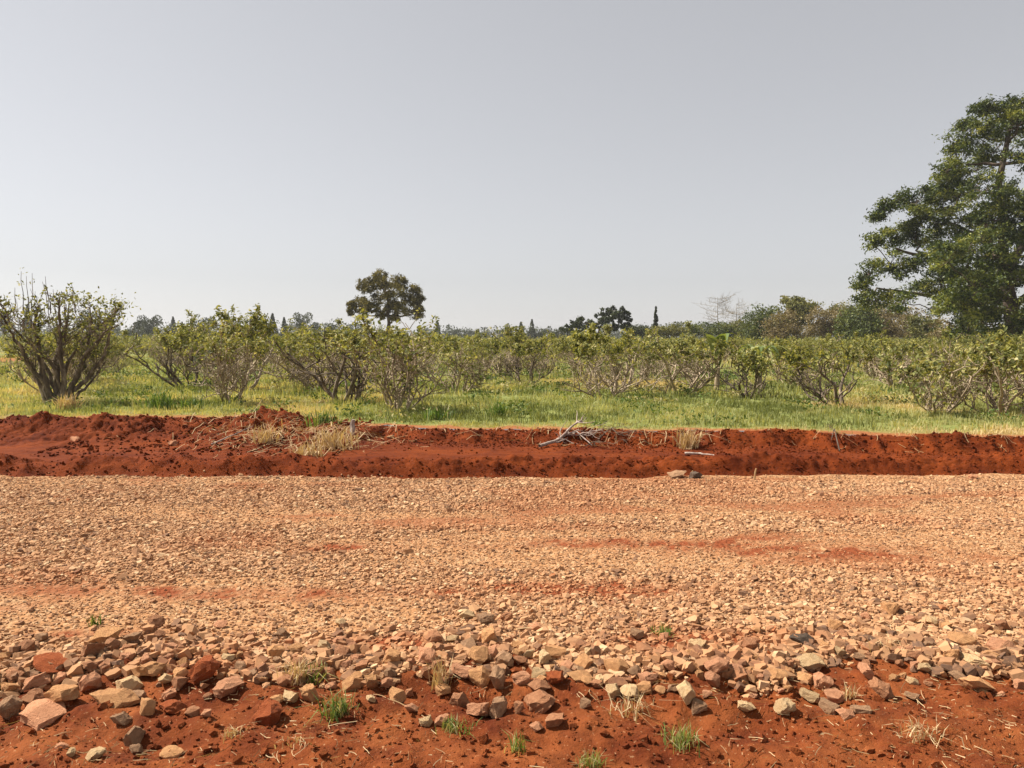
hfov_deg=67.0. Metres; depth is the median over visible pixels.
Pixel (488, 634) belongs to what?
rock
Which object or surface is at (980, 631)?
rock
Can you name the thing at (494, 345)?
shrub
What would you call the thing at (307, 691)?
rock
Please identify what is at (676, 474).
rock
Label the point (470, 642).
rock
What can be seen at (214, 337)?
shrub
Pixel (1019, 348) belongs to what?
shrub
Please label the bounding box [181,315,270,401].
shrub
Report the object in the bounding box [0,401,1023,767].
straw
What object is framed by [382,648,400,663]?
rock
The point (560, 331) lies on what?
tree
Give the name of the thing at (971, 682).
rock
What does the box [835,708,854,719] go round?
rock
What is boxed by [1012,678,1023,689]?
rock
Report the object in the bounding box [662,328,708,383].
shrub
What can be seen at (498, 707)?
rock
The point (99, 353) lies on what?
shrub
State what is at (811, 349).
shrub
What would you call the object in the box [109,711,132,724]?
rock
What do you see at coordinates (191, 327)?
shrub
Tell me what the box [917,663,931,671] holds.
rock
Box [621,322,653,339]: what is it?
wood tree
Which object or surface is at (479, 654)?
rock
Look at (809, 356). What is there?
shrub
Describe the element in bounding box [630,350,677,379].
shrub
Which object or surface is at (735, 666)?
rock
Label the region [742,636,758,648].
rock
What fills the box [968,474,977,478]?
rock
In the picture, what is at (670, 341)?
shrub
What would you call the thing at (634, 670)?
rock
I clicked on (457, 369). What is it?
shrub
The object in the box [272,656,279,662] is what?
rock
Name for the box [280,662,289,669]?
rock
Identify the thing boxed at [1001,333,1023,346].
shrub
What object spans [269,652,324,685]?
grass tuft
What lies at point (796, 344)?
shrub
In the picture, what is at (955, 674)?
rock
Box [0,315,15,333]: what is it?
tree
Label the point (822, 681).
rock
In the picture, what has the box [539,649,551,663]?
rock
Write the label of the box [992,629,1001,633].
rock
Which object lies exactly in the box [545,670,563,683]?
rock
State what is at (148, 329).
tree
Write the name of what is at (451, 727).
grass tuft
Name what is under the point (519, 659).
rock
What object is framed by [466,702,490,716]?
rock
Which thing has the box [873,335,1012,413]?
shrub
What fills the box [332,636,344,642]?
rock
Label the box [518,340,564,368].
shrub
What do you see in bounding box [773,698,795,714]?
rock
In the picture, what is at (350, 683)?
rock
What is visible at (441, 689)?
rock
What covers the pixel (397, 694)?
rock
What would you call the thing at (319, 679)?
rock
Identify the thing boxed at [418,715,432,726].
rock
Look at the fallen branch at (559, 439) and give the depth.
11.13 m
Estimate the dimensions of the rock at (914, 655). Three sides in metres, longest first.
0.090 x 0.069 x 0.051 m
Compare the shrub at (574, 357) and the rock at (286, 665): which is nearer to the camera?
the rock at (286, 665)
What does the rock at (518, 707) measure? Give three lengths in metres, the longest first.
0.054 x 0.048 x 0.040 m
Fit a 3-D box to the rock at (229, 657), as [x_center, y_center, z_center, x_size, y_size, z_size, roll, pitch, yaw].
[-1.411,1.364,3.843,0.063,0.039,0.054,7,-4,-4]
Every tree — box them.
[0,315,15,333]
[23,306,33,337]
[77,310,100,330]
[125,319,149,336]
[137,315,162,336]
[169,316,176,333]
[193,316,215,334]
[268,313,277,335]
[279,317,287,335]
[289,312,312,329]
[308,322,321,332]
[317,323,342,333]
[345,268,426,336]
[348,324,370,336]
[434,322,440,333]
[445,329,467,336]
[458,330,483,338]
[479,330,497,338]
[528,319,536,338]
[533,329,552,336]
[547,326,572,337]
[559,305,632,333]
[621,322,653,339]
[645,321,690,339]
[653,306,658,336]
[683,321,715,339]
[694,291,740,322]
[709,321,737,340]
[717,319,752,339]
[721,297,756,324]
[734,303,787,341]
[757,308,808,341]
[773,295,824,334]
[799,303,848,339]
[817,300,860,335]
[827,304,889,349]
[846,91,1023,343]
[855,302,895,335]
[866,302,913,339]
[887,305,933,338]
[902,313,945,342]
[923,316,959,340]
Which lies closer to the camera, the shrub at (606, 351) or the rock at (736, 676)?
the rock at (736, 676)
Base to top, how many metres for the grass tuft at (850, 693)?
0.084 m
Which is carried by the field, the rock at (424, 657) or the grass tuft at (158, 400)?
the grass tuft at (158, 400)
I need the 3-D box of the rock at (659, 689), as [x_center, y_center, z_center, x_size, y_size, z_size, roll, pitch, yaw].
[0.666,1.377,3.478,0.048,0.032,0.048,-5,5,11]
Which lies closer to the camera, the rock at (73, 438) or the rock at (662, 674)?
the rock at (662, 674)
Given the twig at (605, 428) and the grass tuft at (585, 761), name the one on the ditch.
the twig at (605, 428)
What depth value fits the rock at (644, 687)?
3.50 m
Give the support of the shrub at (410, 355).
on the field
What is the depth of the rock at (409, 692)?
3.61 m
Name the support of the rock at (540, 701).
on the dirt verge
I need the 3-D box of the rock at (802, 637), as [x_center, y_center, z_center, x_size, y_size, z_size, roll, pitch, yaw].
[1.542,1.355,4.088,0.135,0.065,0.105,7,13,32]
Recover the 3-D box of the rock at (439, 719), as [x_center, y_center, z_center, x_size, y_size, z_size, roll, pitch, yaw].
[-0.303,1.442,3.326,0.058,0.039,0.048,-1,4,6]
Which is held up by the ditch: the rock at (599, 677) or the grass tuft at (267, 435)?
the grass tuft at (267, 435)
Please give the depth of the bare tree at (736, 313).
124.58 m
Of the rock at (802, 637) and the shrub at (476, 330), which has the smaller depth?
the rock at (802, 637)
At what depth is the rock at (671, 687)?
3.47 m
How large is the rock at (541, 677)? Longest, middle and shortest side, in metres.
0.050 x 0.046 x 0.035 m
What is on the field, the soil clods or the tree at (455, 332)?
the tree at (455, 332)
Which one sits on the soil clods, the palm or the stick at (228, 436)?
the stick at (228, 436)
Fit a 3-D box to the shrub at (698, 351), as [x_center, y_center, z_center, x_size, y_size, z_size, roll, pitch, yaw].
[3.818,-0.532,18.929,3.679,1.724,3.120,-2,4,-27]
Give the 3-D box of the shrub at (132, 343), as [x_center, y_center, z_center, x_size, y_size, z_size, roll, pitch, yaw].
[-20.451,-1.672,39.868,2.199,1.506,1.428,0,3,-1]
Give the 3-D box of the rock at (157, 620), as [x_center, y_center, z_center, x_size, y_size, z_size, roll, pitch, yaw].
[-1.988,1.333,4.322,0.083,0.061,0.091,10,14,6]
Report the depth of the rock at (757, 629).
4.22 m
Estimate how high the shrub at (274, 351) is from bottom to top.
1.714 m
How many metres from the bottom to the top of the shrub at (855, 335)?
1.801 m
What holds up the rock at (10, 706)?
on the dirt verge
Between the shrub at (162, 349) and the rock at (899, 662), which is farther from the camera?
the shrub at (162, 349)
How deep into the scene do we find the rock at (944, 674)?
3.73 m
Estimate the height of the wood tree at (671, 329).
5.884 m
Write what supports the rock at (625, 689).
on the dirt verge
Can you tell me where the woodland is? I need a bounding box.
[0,316,1023,338]
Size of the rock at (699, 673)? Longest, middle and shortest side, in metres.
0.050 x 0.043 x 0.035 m
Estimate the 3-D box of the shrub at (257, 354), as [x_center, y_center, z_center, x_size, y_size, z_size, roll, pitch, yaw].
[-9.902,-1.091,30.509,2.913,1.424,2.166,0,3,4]
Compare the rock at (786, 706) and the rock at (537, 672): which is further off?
the rock at (537, 672)
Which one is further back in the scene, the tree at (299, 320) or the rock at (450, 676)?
the tree at (299, 320)
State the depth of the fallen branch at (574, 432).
11.11 m
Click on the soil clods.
(138, 448)
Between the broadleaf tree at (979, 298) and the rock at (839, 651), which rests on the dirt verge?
the rock at (839, 651)
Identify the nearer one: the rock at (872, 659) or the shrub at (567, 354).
the rock at (872, 659)
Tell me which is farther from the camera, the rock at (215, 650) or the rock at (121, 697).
the rock at (215, 650)
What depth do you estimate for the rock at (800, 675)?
3.69 m
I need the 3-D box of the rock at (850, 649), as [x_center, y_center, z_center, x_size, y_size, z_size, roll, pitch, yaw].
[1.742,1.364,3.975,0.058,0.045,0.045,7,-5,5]
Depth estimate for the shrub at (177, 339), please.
21.65 m
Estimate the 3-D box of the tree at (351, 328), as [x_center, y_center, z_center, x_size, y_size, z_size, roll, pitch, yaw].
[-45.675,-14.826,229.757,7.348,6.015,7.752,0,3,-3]
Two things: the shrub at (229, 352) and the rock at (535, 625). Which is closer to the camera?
the rock at (535, 625)
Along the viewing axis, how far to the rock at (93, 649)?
3.86 m
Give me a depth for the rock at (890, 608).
4.54 m
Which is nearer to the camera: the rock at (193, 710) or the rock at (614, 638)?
the rock at (193, 710)
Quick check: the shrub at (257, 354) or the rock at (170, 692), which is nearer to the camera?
the rock at (170, 692)
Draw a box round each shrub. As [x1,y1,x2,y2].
[0,267,140,403]
[0,314,112,390]
[0,333,104,375]
[0,338,54,370]
[44,317,117,383]
[45,330,82,343]
[47,330,122,380]
[72,327,130,365]
[97,329,143,372]
[107,337,133,361]
[122,323,225,387]
[139,325,184,363]
[144,327,185,365]
[144,342,162,360]
[151,309,230,373]
[181,303,310,390]
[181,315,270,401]
[182,320,217,371]
[184,331,249,375]
[229,334,279,367]
[233,339,278,369]
[242,315,327,381]
[262,326,378,390]
[265,335,284,364]
[270,312,398,401]
[270,327,311,365]
[280,318,335,382]
[300,341,347,367]
[317,307,469,411]
[321,318,342,370]
[323,349,369,375]
[355,348,417,371]
[373,325,427,366]
[380,327,442,369]
[401,330,508,391]
[423,342,442,363]
[448,329,482,359]
[450,330,515,375]
[464,322,547,376]
[484,333,572,384]
[496,329,541,367]
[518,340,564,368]
[521,330,570,374]
[554,339,604,374]
[557,322,670,397]
[558,338,580,363]
[559,338,599,366]
[561,325,668,389]
[570,324,612,366]
[584,323,636,383]
[620,329,745,393]
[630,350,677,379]
[641,328,668,375]
[660,338,683,369]
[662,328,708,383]
[667,320,708,364]
[698,346,778,398]
[724,341,746,360]
[760,336,851,384]
[765,334,874,404]
[769,337,840,387]
[780,339,838,374]
[783,335,818,346]
[787,338,837,366]
[804,332,862,373]
[839,329,912,379]
[846,326,989,388]
[846,331,870,364]
[855,348,893,375]
[865,337,910,362]
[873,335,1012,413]
[900,338,969,383]
[901,338,925,363]
[903,338,934,362]
[925,329,1023,415]
[929,325,993,372]
[952,336,1023,382]
[957,323,1023,370]
[966,325,1023,398]
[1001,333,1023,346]
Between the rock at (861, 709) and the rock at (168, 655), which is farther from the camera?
the rock at (168, 655)
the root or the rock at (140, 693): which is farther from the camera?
the root
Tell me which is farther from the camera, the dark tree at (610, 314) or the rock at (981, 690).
the dark tree at (610, 314)
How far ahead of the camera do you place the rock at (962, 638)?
4.05 m
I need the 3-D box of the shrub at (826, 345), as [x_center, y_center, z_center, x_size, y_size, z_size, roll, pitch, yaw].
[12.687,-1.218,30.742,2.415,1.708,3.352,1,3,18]
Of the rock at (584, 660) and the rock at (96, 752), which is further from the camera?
the rock at (584, 660)
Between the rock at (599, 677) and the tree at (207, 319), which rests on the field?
the tree at (207, 319)
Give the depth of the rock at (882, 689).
3.50 m
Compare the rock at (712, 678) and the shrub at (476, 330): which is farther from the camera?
the shrub at (476, 330)
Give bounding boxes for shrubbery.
[0,331,960,361]
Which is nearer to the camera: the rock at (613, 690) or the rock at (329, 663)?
the rock at (613, 690)
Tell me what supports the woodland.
on the field
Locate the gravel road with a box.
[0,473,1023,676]
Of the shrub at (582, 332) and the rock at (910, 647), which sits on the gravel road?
the rock at (910, 647)
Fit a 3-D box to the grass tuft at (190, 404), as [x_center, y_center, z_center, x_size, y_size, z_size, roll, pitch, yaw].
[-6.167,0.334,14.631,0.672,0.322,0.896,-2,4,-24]
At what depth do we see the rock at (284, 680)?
3.62 m
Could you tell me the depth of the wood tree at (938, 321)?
80.06 m
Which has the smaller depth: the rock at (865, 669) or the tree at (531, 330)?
the rock at (865, 669)
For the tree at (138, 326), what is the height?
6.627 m
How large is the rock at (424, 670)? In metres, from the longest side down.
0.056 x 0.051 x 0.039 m
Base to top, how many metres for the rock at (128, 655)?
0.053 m
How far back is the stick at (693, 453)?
10.21 m
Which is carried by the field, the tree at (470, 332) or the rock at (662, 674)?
the tree at (470, 332)
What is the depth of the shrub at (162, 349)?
37.48 m
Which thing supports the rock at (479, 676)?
on the dirt verge
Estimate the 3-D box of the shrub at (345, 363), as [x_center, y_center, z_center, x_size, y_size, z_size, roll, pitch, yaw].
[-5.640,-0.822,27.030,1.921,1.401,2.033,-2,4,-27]
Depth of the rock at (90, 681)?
3.62 m
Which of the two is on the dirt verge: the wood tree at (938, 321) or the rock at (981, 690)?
the rock at (981, 690)
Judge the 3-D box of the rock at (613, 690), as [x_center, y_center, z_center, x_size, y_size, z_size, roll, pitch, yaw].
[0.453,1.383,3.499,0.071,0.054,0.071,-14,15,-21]
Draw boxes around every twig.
[585,428,629,446]
[592,423,617,438]
[598,423,630,439]
[611,416,651,439]
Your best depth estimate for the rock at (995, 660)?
3.80 m
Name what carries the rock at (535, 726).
on the dirt verge
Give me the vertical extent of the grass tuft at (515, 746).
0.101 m
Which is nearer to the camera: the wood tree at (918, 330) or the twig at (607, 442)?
the twig at (607, 442)
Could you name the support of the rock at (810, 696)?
on the dirt verge
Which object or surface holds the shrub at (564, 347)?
on the field
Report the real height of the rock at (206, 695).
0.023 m
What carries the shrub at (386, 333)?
on the field
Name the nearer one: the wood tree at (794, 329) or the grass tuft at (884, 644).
the grass tuft at (884, 644)
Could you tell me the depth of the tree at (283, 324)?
214.07 m
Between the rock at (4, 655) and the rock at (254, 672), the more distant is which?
the rock at (4, 655)
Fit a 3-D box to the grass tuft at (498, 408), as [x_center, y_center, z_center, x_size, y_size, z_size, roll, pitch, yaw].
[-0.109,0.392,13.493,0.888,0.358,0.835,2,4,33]
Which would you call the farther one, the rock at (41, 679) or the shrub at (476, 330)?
the shrub at (476, 330)
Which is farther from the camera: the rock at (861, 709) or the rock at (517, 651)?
the rock at (517, 651)
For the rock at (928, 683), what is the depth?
3.62 m
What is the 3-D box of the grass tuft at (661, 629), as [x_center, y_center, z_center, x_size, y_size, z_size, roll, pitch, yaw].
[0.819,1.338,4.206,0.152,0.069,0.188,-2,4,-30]
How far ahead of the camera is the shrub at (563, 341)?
34.98 m
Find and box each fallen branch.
[538,413,594,447]
[556,421,607,443]
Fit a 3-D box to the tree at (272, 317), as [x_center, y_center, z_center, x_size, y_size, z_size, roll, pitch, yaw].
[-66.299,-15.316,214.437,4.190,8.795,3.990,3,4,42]
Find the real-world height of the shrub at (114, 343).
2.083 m
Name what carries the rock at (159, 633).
on the gravel road
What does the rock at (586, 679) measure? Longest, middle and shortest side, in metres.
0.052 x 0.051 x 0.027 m
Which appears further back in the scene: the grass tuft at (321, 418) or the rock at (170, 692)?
the grass tuft at (321, 418)
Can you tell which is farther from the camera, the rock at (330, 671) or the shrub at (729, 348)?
the shrub at (729, 348)
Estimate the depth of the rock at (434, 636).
4.07 m
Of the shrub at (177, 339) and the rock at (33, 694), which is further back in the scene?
the shrub at (177, 339)
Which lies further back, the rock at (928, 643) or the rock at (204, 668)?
the rock at (928, 643)
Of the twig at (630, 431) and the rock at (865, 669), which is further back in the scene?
the twig at (630, 431)
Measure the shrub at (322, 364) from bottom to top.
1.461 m
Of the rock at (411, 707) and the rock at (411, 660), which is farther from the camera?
the rock at (411, 660)
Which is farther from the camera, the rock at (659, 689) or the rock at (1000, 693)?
the rock at (1000, 693)
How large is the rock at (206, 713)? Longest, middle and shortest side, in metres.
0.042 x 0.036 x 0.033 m
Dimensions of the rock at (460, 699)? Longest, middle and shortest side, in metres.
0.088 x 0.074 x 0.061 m
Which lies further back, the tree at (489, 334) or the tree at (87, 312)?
the tree at (489, 334)
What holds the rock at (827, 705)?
on the dirt verge
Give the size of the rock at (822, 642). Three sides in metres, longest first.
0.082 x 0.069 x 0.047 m
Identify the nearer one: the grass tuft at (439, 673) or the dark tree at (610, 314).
the grass tuft at (439, 673)
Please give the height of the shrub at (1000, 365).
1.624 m
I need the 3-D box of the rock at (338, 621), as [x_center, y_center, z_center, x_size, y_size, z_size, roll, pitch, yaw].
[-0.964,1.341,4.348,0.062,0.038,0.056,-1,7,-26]
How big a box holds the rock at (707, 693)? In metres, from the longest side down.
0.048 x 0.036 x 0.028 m
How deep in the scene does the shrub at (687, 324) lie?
31.26 m
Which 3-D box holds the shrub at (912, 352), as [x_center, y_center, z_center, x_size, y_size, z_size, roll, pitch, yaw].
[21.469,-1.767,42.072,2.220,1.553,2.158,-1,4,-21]
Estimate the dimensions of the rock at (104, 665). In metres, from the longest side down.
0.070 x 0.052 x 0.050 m
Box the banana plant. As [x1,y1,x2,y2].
[703,333,739,387]
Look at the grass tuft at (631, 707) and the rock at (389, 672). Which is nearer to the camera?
the grass tuft at (631, 707)
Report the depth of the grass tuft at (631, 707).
3.37 m
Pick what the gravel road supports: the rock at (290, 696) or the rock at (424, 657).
the rock at (424, 657)
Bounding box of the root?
[826,417,840,451]
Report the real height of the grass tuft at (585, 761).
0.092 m
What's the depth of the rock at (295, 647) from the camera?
3.94 m
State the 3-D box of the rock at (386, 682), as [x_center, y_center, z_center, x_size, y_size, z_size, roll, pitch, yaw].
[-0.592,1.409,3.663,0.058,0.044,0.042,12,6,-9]
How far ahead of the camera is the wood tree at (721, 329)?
110.67 m
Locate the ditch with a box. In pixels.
[0,405,1023,478]
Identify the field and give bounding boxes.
[0,343,1023,436]
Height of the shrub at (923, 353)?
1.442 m
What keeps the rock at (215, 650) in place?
on the gravel road
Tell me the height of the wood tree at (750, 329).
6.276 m
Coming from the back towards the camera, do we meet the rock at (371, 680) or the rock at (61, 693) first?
the rock at (371, 680)
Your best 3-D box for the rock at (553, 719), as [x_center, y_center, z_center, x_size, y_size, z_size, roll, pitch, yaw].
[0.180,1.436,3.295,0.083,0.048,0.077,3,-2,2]
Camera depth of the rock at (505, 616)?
4.42 m
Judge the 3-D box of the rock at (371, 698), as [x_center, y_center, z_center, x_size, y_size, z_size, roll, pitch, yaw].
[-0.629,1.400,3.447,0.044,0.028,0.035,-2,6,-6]
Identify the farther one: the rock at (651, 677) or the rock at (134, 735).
the rock at (651, 677)
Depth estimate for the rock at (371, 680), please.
3.64 m
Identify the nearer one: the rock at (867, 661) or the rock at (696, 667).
the rock at (696, 667)
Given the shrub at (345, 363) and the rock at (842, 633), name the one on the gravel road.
the rock at (842, 633)
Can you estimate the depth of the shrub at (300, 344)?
22.30 m
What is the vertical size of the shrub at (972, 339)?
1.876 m
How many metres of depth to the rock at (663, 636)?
4.13 m
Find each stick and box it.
[211,426,252,444]
[685,452,713,455]
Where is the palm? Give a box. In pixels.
[730,344,786,389]
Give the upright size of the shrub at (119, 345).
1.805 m
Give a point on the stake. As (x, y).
(352, 424)
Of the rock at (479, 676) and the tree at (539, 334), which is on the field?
the tree at (539, 334)
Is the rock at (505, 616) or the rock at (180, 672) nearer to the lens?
the rock at (180, 672)
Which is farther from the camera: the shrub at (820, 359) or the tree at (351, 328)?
the tree at (351, 328)
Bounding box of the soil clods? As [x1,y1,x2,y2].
[0,407,1023,478]
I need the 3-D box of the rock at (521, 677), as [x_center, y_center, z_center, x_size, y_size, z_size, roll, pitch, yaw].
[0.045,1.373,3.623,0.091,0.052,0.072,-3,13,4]
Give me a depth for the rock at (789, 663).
3.79 m
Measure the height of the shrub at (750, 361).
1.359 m
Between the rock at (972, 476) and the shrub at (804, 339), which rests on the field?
the shrub at (804, 339)
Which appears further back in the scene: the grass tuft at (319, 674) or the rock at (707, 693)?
the grass tuft at (319, 674)
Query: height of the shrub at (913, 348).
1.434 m
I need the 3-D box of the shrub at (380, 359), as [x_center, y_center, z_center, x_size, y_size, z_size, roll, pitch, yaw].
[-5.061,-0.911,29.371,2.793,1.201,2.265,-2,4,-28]
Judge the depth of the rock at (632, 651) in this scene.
3.91 m
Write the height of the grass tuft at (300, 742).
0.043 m
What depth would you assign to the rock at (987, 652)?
3.87 m
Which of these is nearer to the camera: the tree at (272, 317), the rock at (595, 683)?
the rock at (595, 683)
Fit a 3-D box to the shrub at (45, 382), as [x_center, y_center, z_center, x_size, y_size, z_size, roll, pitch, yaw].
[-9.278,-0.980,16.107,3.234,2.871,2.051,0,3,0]
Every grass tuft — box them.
[44,391,103,410]
[84,612,110,626]
[121,386,180,409]
[172,394,203,409]
[220,721,258,743]
[246,422,282,443]
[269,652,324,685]
[274,735,319,749]
[288,422,380,451]
[288,686,363,727]
[292,440,327,457]
[293,408,343,427]
[303,658,337,685]
[413,405,459,420]
[426,653,458,691]
[435,715,479,737]
[483,399,511,416]
[503,729,538,755]
[572,747,617,767]
[591,686,677,726]
[646,623,673,636]
[653,720,708,757]
[672,424,716,449]
[842,682,858,700]
[860,633,903,652]
[886,715,964,754]
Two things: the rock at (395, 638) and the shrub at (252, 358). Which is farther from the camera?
the shrub at (252, 358)
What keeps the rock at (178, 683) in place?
on the dirt verge
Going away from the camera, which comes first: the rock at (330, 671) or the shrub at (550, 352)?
the rock at (330, 671)
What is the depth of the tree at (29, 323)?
198.96 m
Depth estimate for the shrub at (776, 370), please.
22.63 m
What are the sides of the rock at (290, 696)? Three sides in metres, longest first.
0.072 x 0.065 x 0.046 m
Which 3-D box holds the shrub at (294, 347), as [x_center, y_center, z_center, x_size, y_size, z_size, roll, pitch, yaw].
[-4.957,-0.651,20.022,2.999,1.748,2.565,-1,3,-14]
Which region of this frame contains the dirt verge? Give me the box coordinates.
[0,657,1023,767]
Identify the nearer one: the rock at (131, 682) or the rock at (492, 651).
the rock at (131, 682)
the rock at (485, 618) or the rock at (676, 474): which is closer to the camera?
the rock at (485, 618)
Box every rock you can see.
[0,651,9,659]
[0,682,20,691]
[0,695,22,719]
[5,668,24,679]
[18,639,35,651]
[19,698,66,730]
[20,671,50,692]
[21,688,43,705]
[24,669,34,676]
[33,652,68,672]
[35,633,48,640]
[43,684,79,701]
[54,671,65,684]
[54,742,68,748]
[66,747,75,756]
[70,436,79,440]
[78,671,101,691]
[81,643,105,656]
[82,661,97,669]
[85,746,105,760]
[87,626,123,642]
[89,688,140,707]
[98,660,110,669]
[104,637,120,651]
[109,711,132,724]
[115,661,124,668]
[115,675,142,689]
[119,652,135,659]
[121,632,141,641]
[121,644,131,649]
[122,725,145,746]
[129,743,143,754]
[131,661,165,676]
[133,690,146,703]
[139,697,155,715]
[140,653,153,664]
[147,614,165,628]
[154,630,164,637]
[158,673,172,683]
[158,699,187,713]
[159,745,183,758]
[161,687,175,699]
[162,642,177,650]
[163,653,173,658]
[168,440,177,445]
[171,677,188,690]
[173,667,188,676]
[176,657,189,664]
[184,705,199,716]
[188,655,220,684]
[189,646,197,654]
[200,682,209,689]
[201,709,210,716]
[202,692,211,698]
[210,647,220,653]
[212,676,244,698]
[213,620,227,628]
[220,648,227,653]
[221,653,235,661]
[234,661,246,672]
[236,651,242,658]
[243,632,255,637]
[249,668,256,675]
[252,699,281,725]
[255,677,267,681]
[267,645,284,656]
[267,665,279,674]
[270,694,283,702]
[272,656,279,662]
[275,627,288,636]
[276,674,292,685]
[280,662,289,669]
[283,689,299,702]
[287,642,304,652]
[293,657,306,666]
[299,683,319,701]
[313,677,322,684]
[317,640,330,648]
[323,667,333,677]
[324,681,337,689]
[325,660,332,666]
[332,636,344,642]
[333,644,349,656]
[335,618,345,625]
[341,660,351,668]
[341,671,362,692]
[351,654,365,659]
[355,659,368,670]
[364,674,377,688]
[366,695,375,701]
[380,676,392,687]
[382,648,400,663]
[383,667,395,676]
[389,686,406,702]
[391,636,400,640]
[404,703,418,711]
[405,687,413,696]
[406,658,414,664]
[418,646,435,662]
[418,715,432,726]
[420,666,430,678]
[425,630,441,642]
[431,659,442,670]
[434,713,448,725]
[435,683,450,695]
[443,672,452,681]
[447,635,458,641]
[449,692,469,706]
[451,663,472,677]
[459,609,474,618]
[461,637,475,648]
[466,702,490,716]
[468,646,488,663]
[468,665,489,687]
[476,612,494,624]
[481,625,496,643]
[488,647,497,656]
[489,665,505,688]
[489,696,507,718]
[495,649,511,664]
[499,612,512,620]
[512,640,522,647]
[512,671,530,684]
[513,648,523,655]
[513,656,526,663]
[514,701,524,713]
[524,650,533,656]
[524,689,555,713]
[527,678,550,690]
[528,621,540,630]
[529,721,543,731]
[531,667,548,677]
[537,675,546,679]
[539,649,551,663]
[544,645,565,657]
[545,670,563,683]
[545,713,563,727]
[559,666,569,671]
[561,659,573,669]
[566,670,593,681]
[573,653,592,668]
[580,697,590,708]
[581,675,591,683]
[584,647,591,654]
[589,679,602,687]
[595,674,603,679]
[604,658,628,673]
[605,683,621,699]
[610,636,617,641]
[620,683,638,696]
[621,677,631,683]
[627,649,634,654]
[627,665,640,677]
[630,627,643,639]
[637,681,651,693]
[638,671,657,683]
[655,685,665,693]
[658,672,665,677]
[659,632,668,640]
[660,659,674,670]
[667,470,686,478]
[667,684,677,691]
[676,680,695,705]
[688,638,705,646]
[689,471,701,478]
[691,697,707,714]
[693,663,706,670]
[695,669,704,679]
[702,690,712,697]
[703,657,729,673]
[704,671,719,687]
[727,627,735,632]
[729,663,742,669]
[732,668,746,681]
[737,700,755,711]
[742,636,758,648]
[749,693,757,697]
[753,627,761,632]
[757,673,763,679]
[767,667,788,681]
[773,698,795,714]
[777,688,783,693]
[783,685,792,691]
[785,660,794,668]
[785,666,793,673]
[789,633,813,643]
[793,653,825,670]
[794,671,813,684]
[799,687,819,702]
[813,672,833,689]
[819,640,828,645]
[819,697,840,714]
[824,688,847,703]
[828,619,843,629]
[834,646,846,656]
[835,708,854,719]
[837,629,848,637]
[845,645,855,654]
[849,705,871,713]
[853,652,864,660]
[857,662,874,679]
[860,612,871,618]
[861,659,871,666]
[866,656,876,662]
[868,676,894,700]
[880,602,899,614]
[889,673,899,681]
[895,659,903,665]
[904,615,917,622]
[904,644,914,649]
[904,691,919,699]
[905,676,918,684]
[907,650,924,660]
[910,661,918,668]
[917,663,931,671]
[923,680,932,685]
[924,641,933,645]
[926,615,937,625]
[940,671,947,677]
[941,621,952,627]
[942,649,958,659]
[947,632,976,645]
[948,670,965,680]
[957,675,995,689]
[961,652,989,667]
[967,645,980,651]
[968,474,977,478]
[976,623,992,631]
[976,628,984,634]
[978,688,987,694]
[982,650,998,655]
[985,636,1013,649]
[985,658,999,666]
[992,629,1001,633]
[995,620,1009,628]
[995,691,1005,696]
[1003,646,1017,653]
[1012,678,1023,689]
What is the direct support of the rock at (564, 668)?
on the dirt verge
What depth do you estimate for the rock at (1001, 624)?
4.32 m
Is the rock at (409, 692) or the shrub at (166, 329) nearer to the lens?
the rock at (409, 692)
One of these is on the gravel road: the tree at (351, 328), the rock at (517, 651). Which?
the rock at (517, 651)
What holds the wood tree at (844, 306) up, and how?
on the field
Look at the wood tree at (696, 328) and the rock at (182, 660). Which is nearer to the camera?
the rock at (182, 660)
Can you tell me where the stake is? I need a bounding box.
[349,419,354,434]
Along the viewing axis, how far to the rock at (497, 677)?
3.59 m
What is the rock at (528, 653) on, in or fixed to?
on the gravel road
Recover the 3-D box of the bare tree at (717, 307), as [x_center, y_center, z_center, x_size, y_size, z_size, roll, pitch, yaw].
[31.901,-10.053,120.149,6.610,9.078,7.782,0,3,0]
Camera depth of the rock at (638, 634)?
4.14 m
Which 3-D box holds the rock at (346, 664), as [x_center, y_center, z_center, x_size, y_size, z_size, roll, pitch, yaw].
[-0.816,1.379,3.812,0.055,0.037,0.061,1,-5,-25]
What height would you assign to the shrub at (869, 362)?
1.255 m
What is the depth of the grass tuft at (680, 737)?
3.14 m
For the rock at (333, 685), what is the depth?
3.67 m
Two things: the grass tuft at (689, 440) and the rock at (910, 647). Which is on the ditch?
the grass tuft at (689, 440)
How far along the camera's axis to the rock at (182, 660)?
3.80 m
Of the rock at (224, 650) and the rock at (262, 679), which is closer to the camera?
the rock at (262, 679)
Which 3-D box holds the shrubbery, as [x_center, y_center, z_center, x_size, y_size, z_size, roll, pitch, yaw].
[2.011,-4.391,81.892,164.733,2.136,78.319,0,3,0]

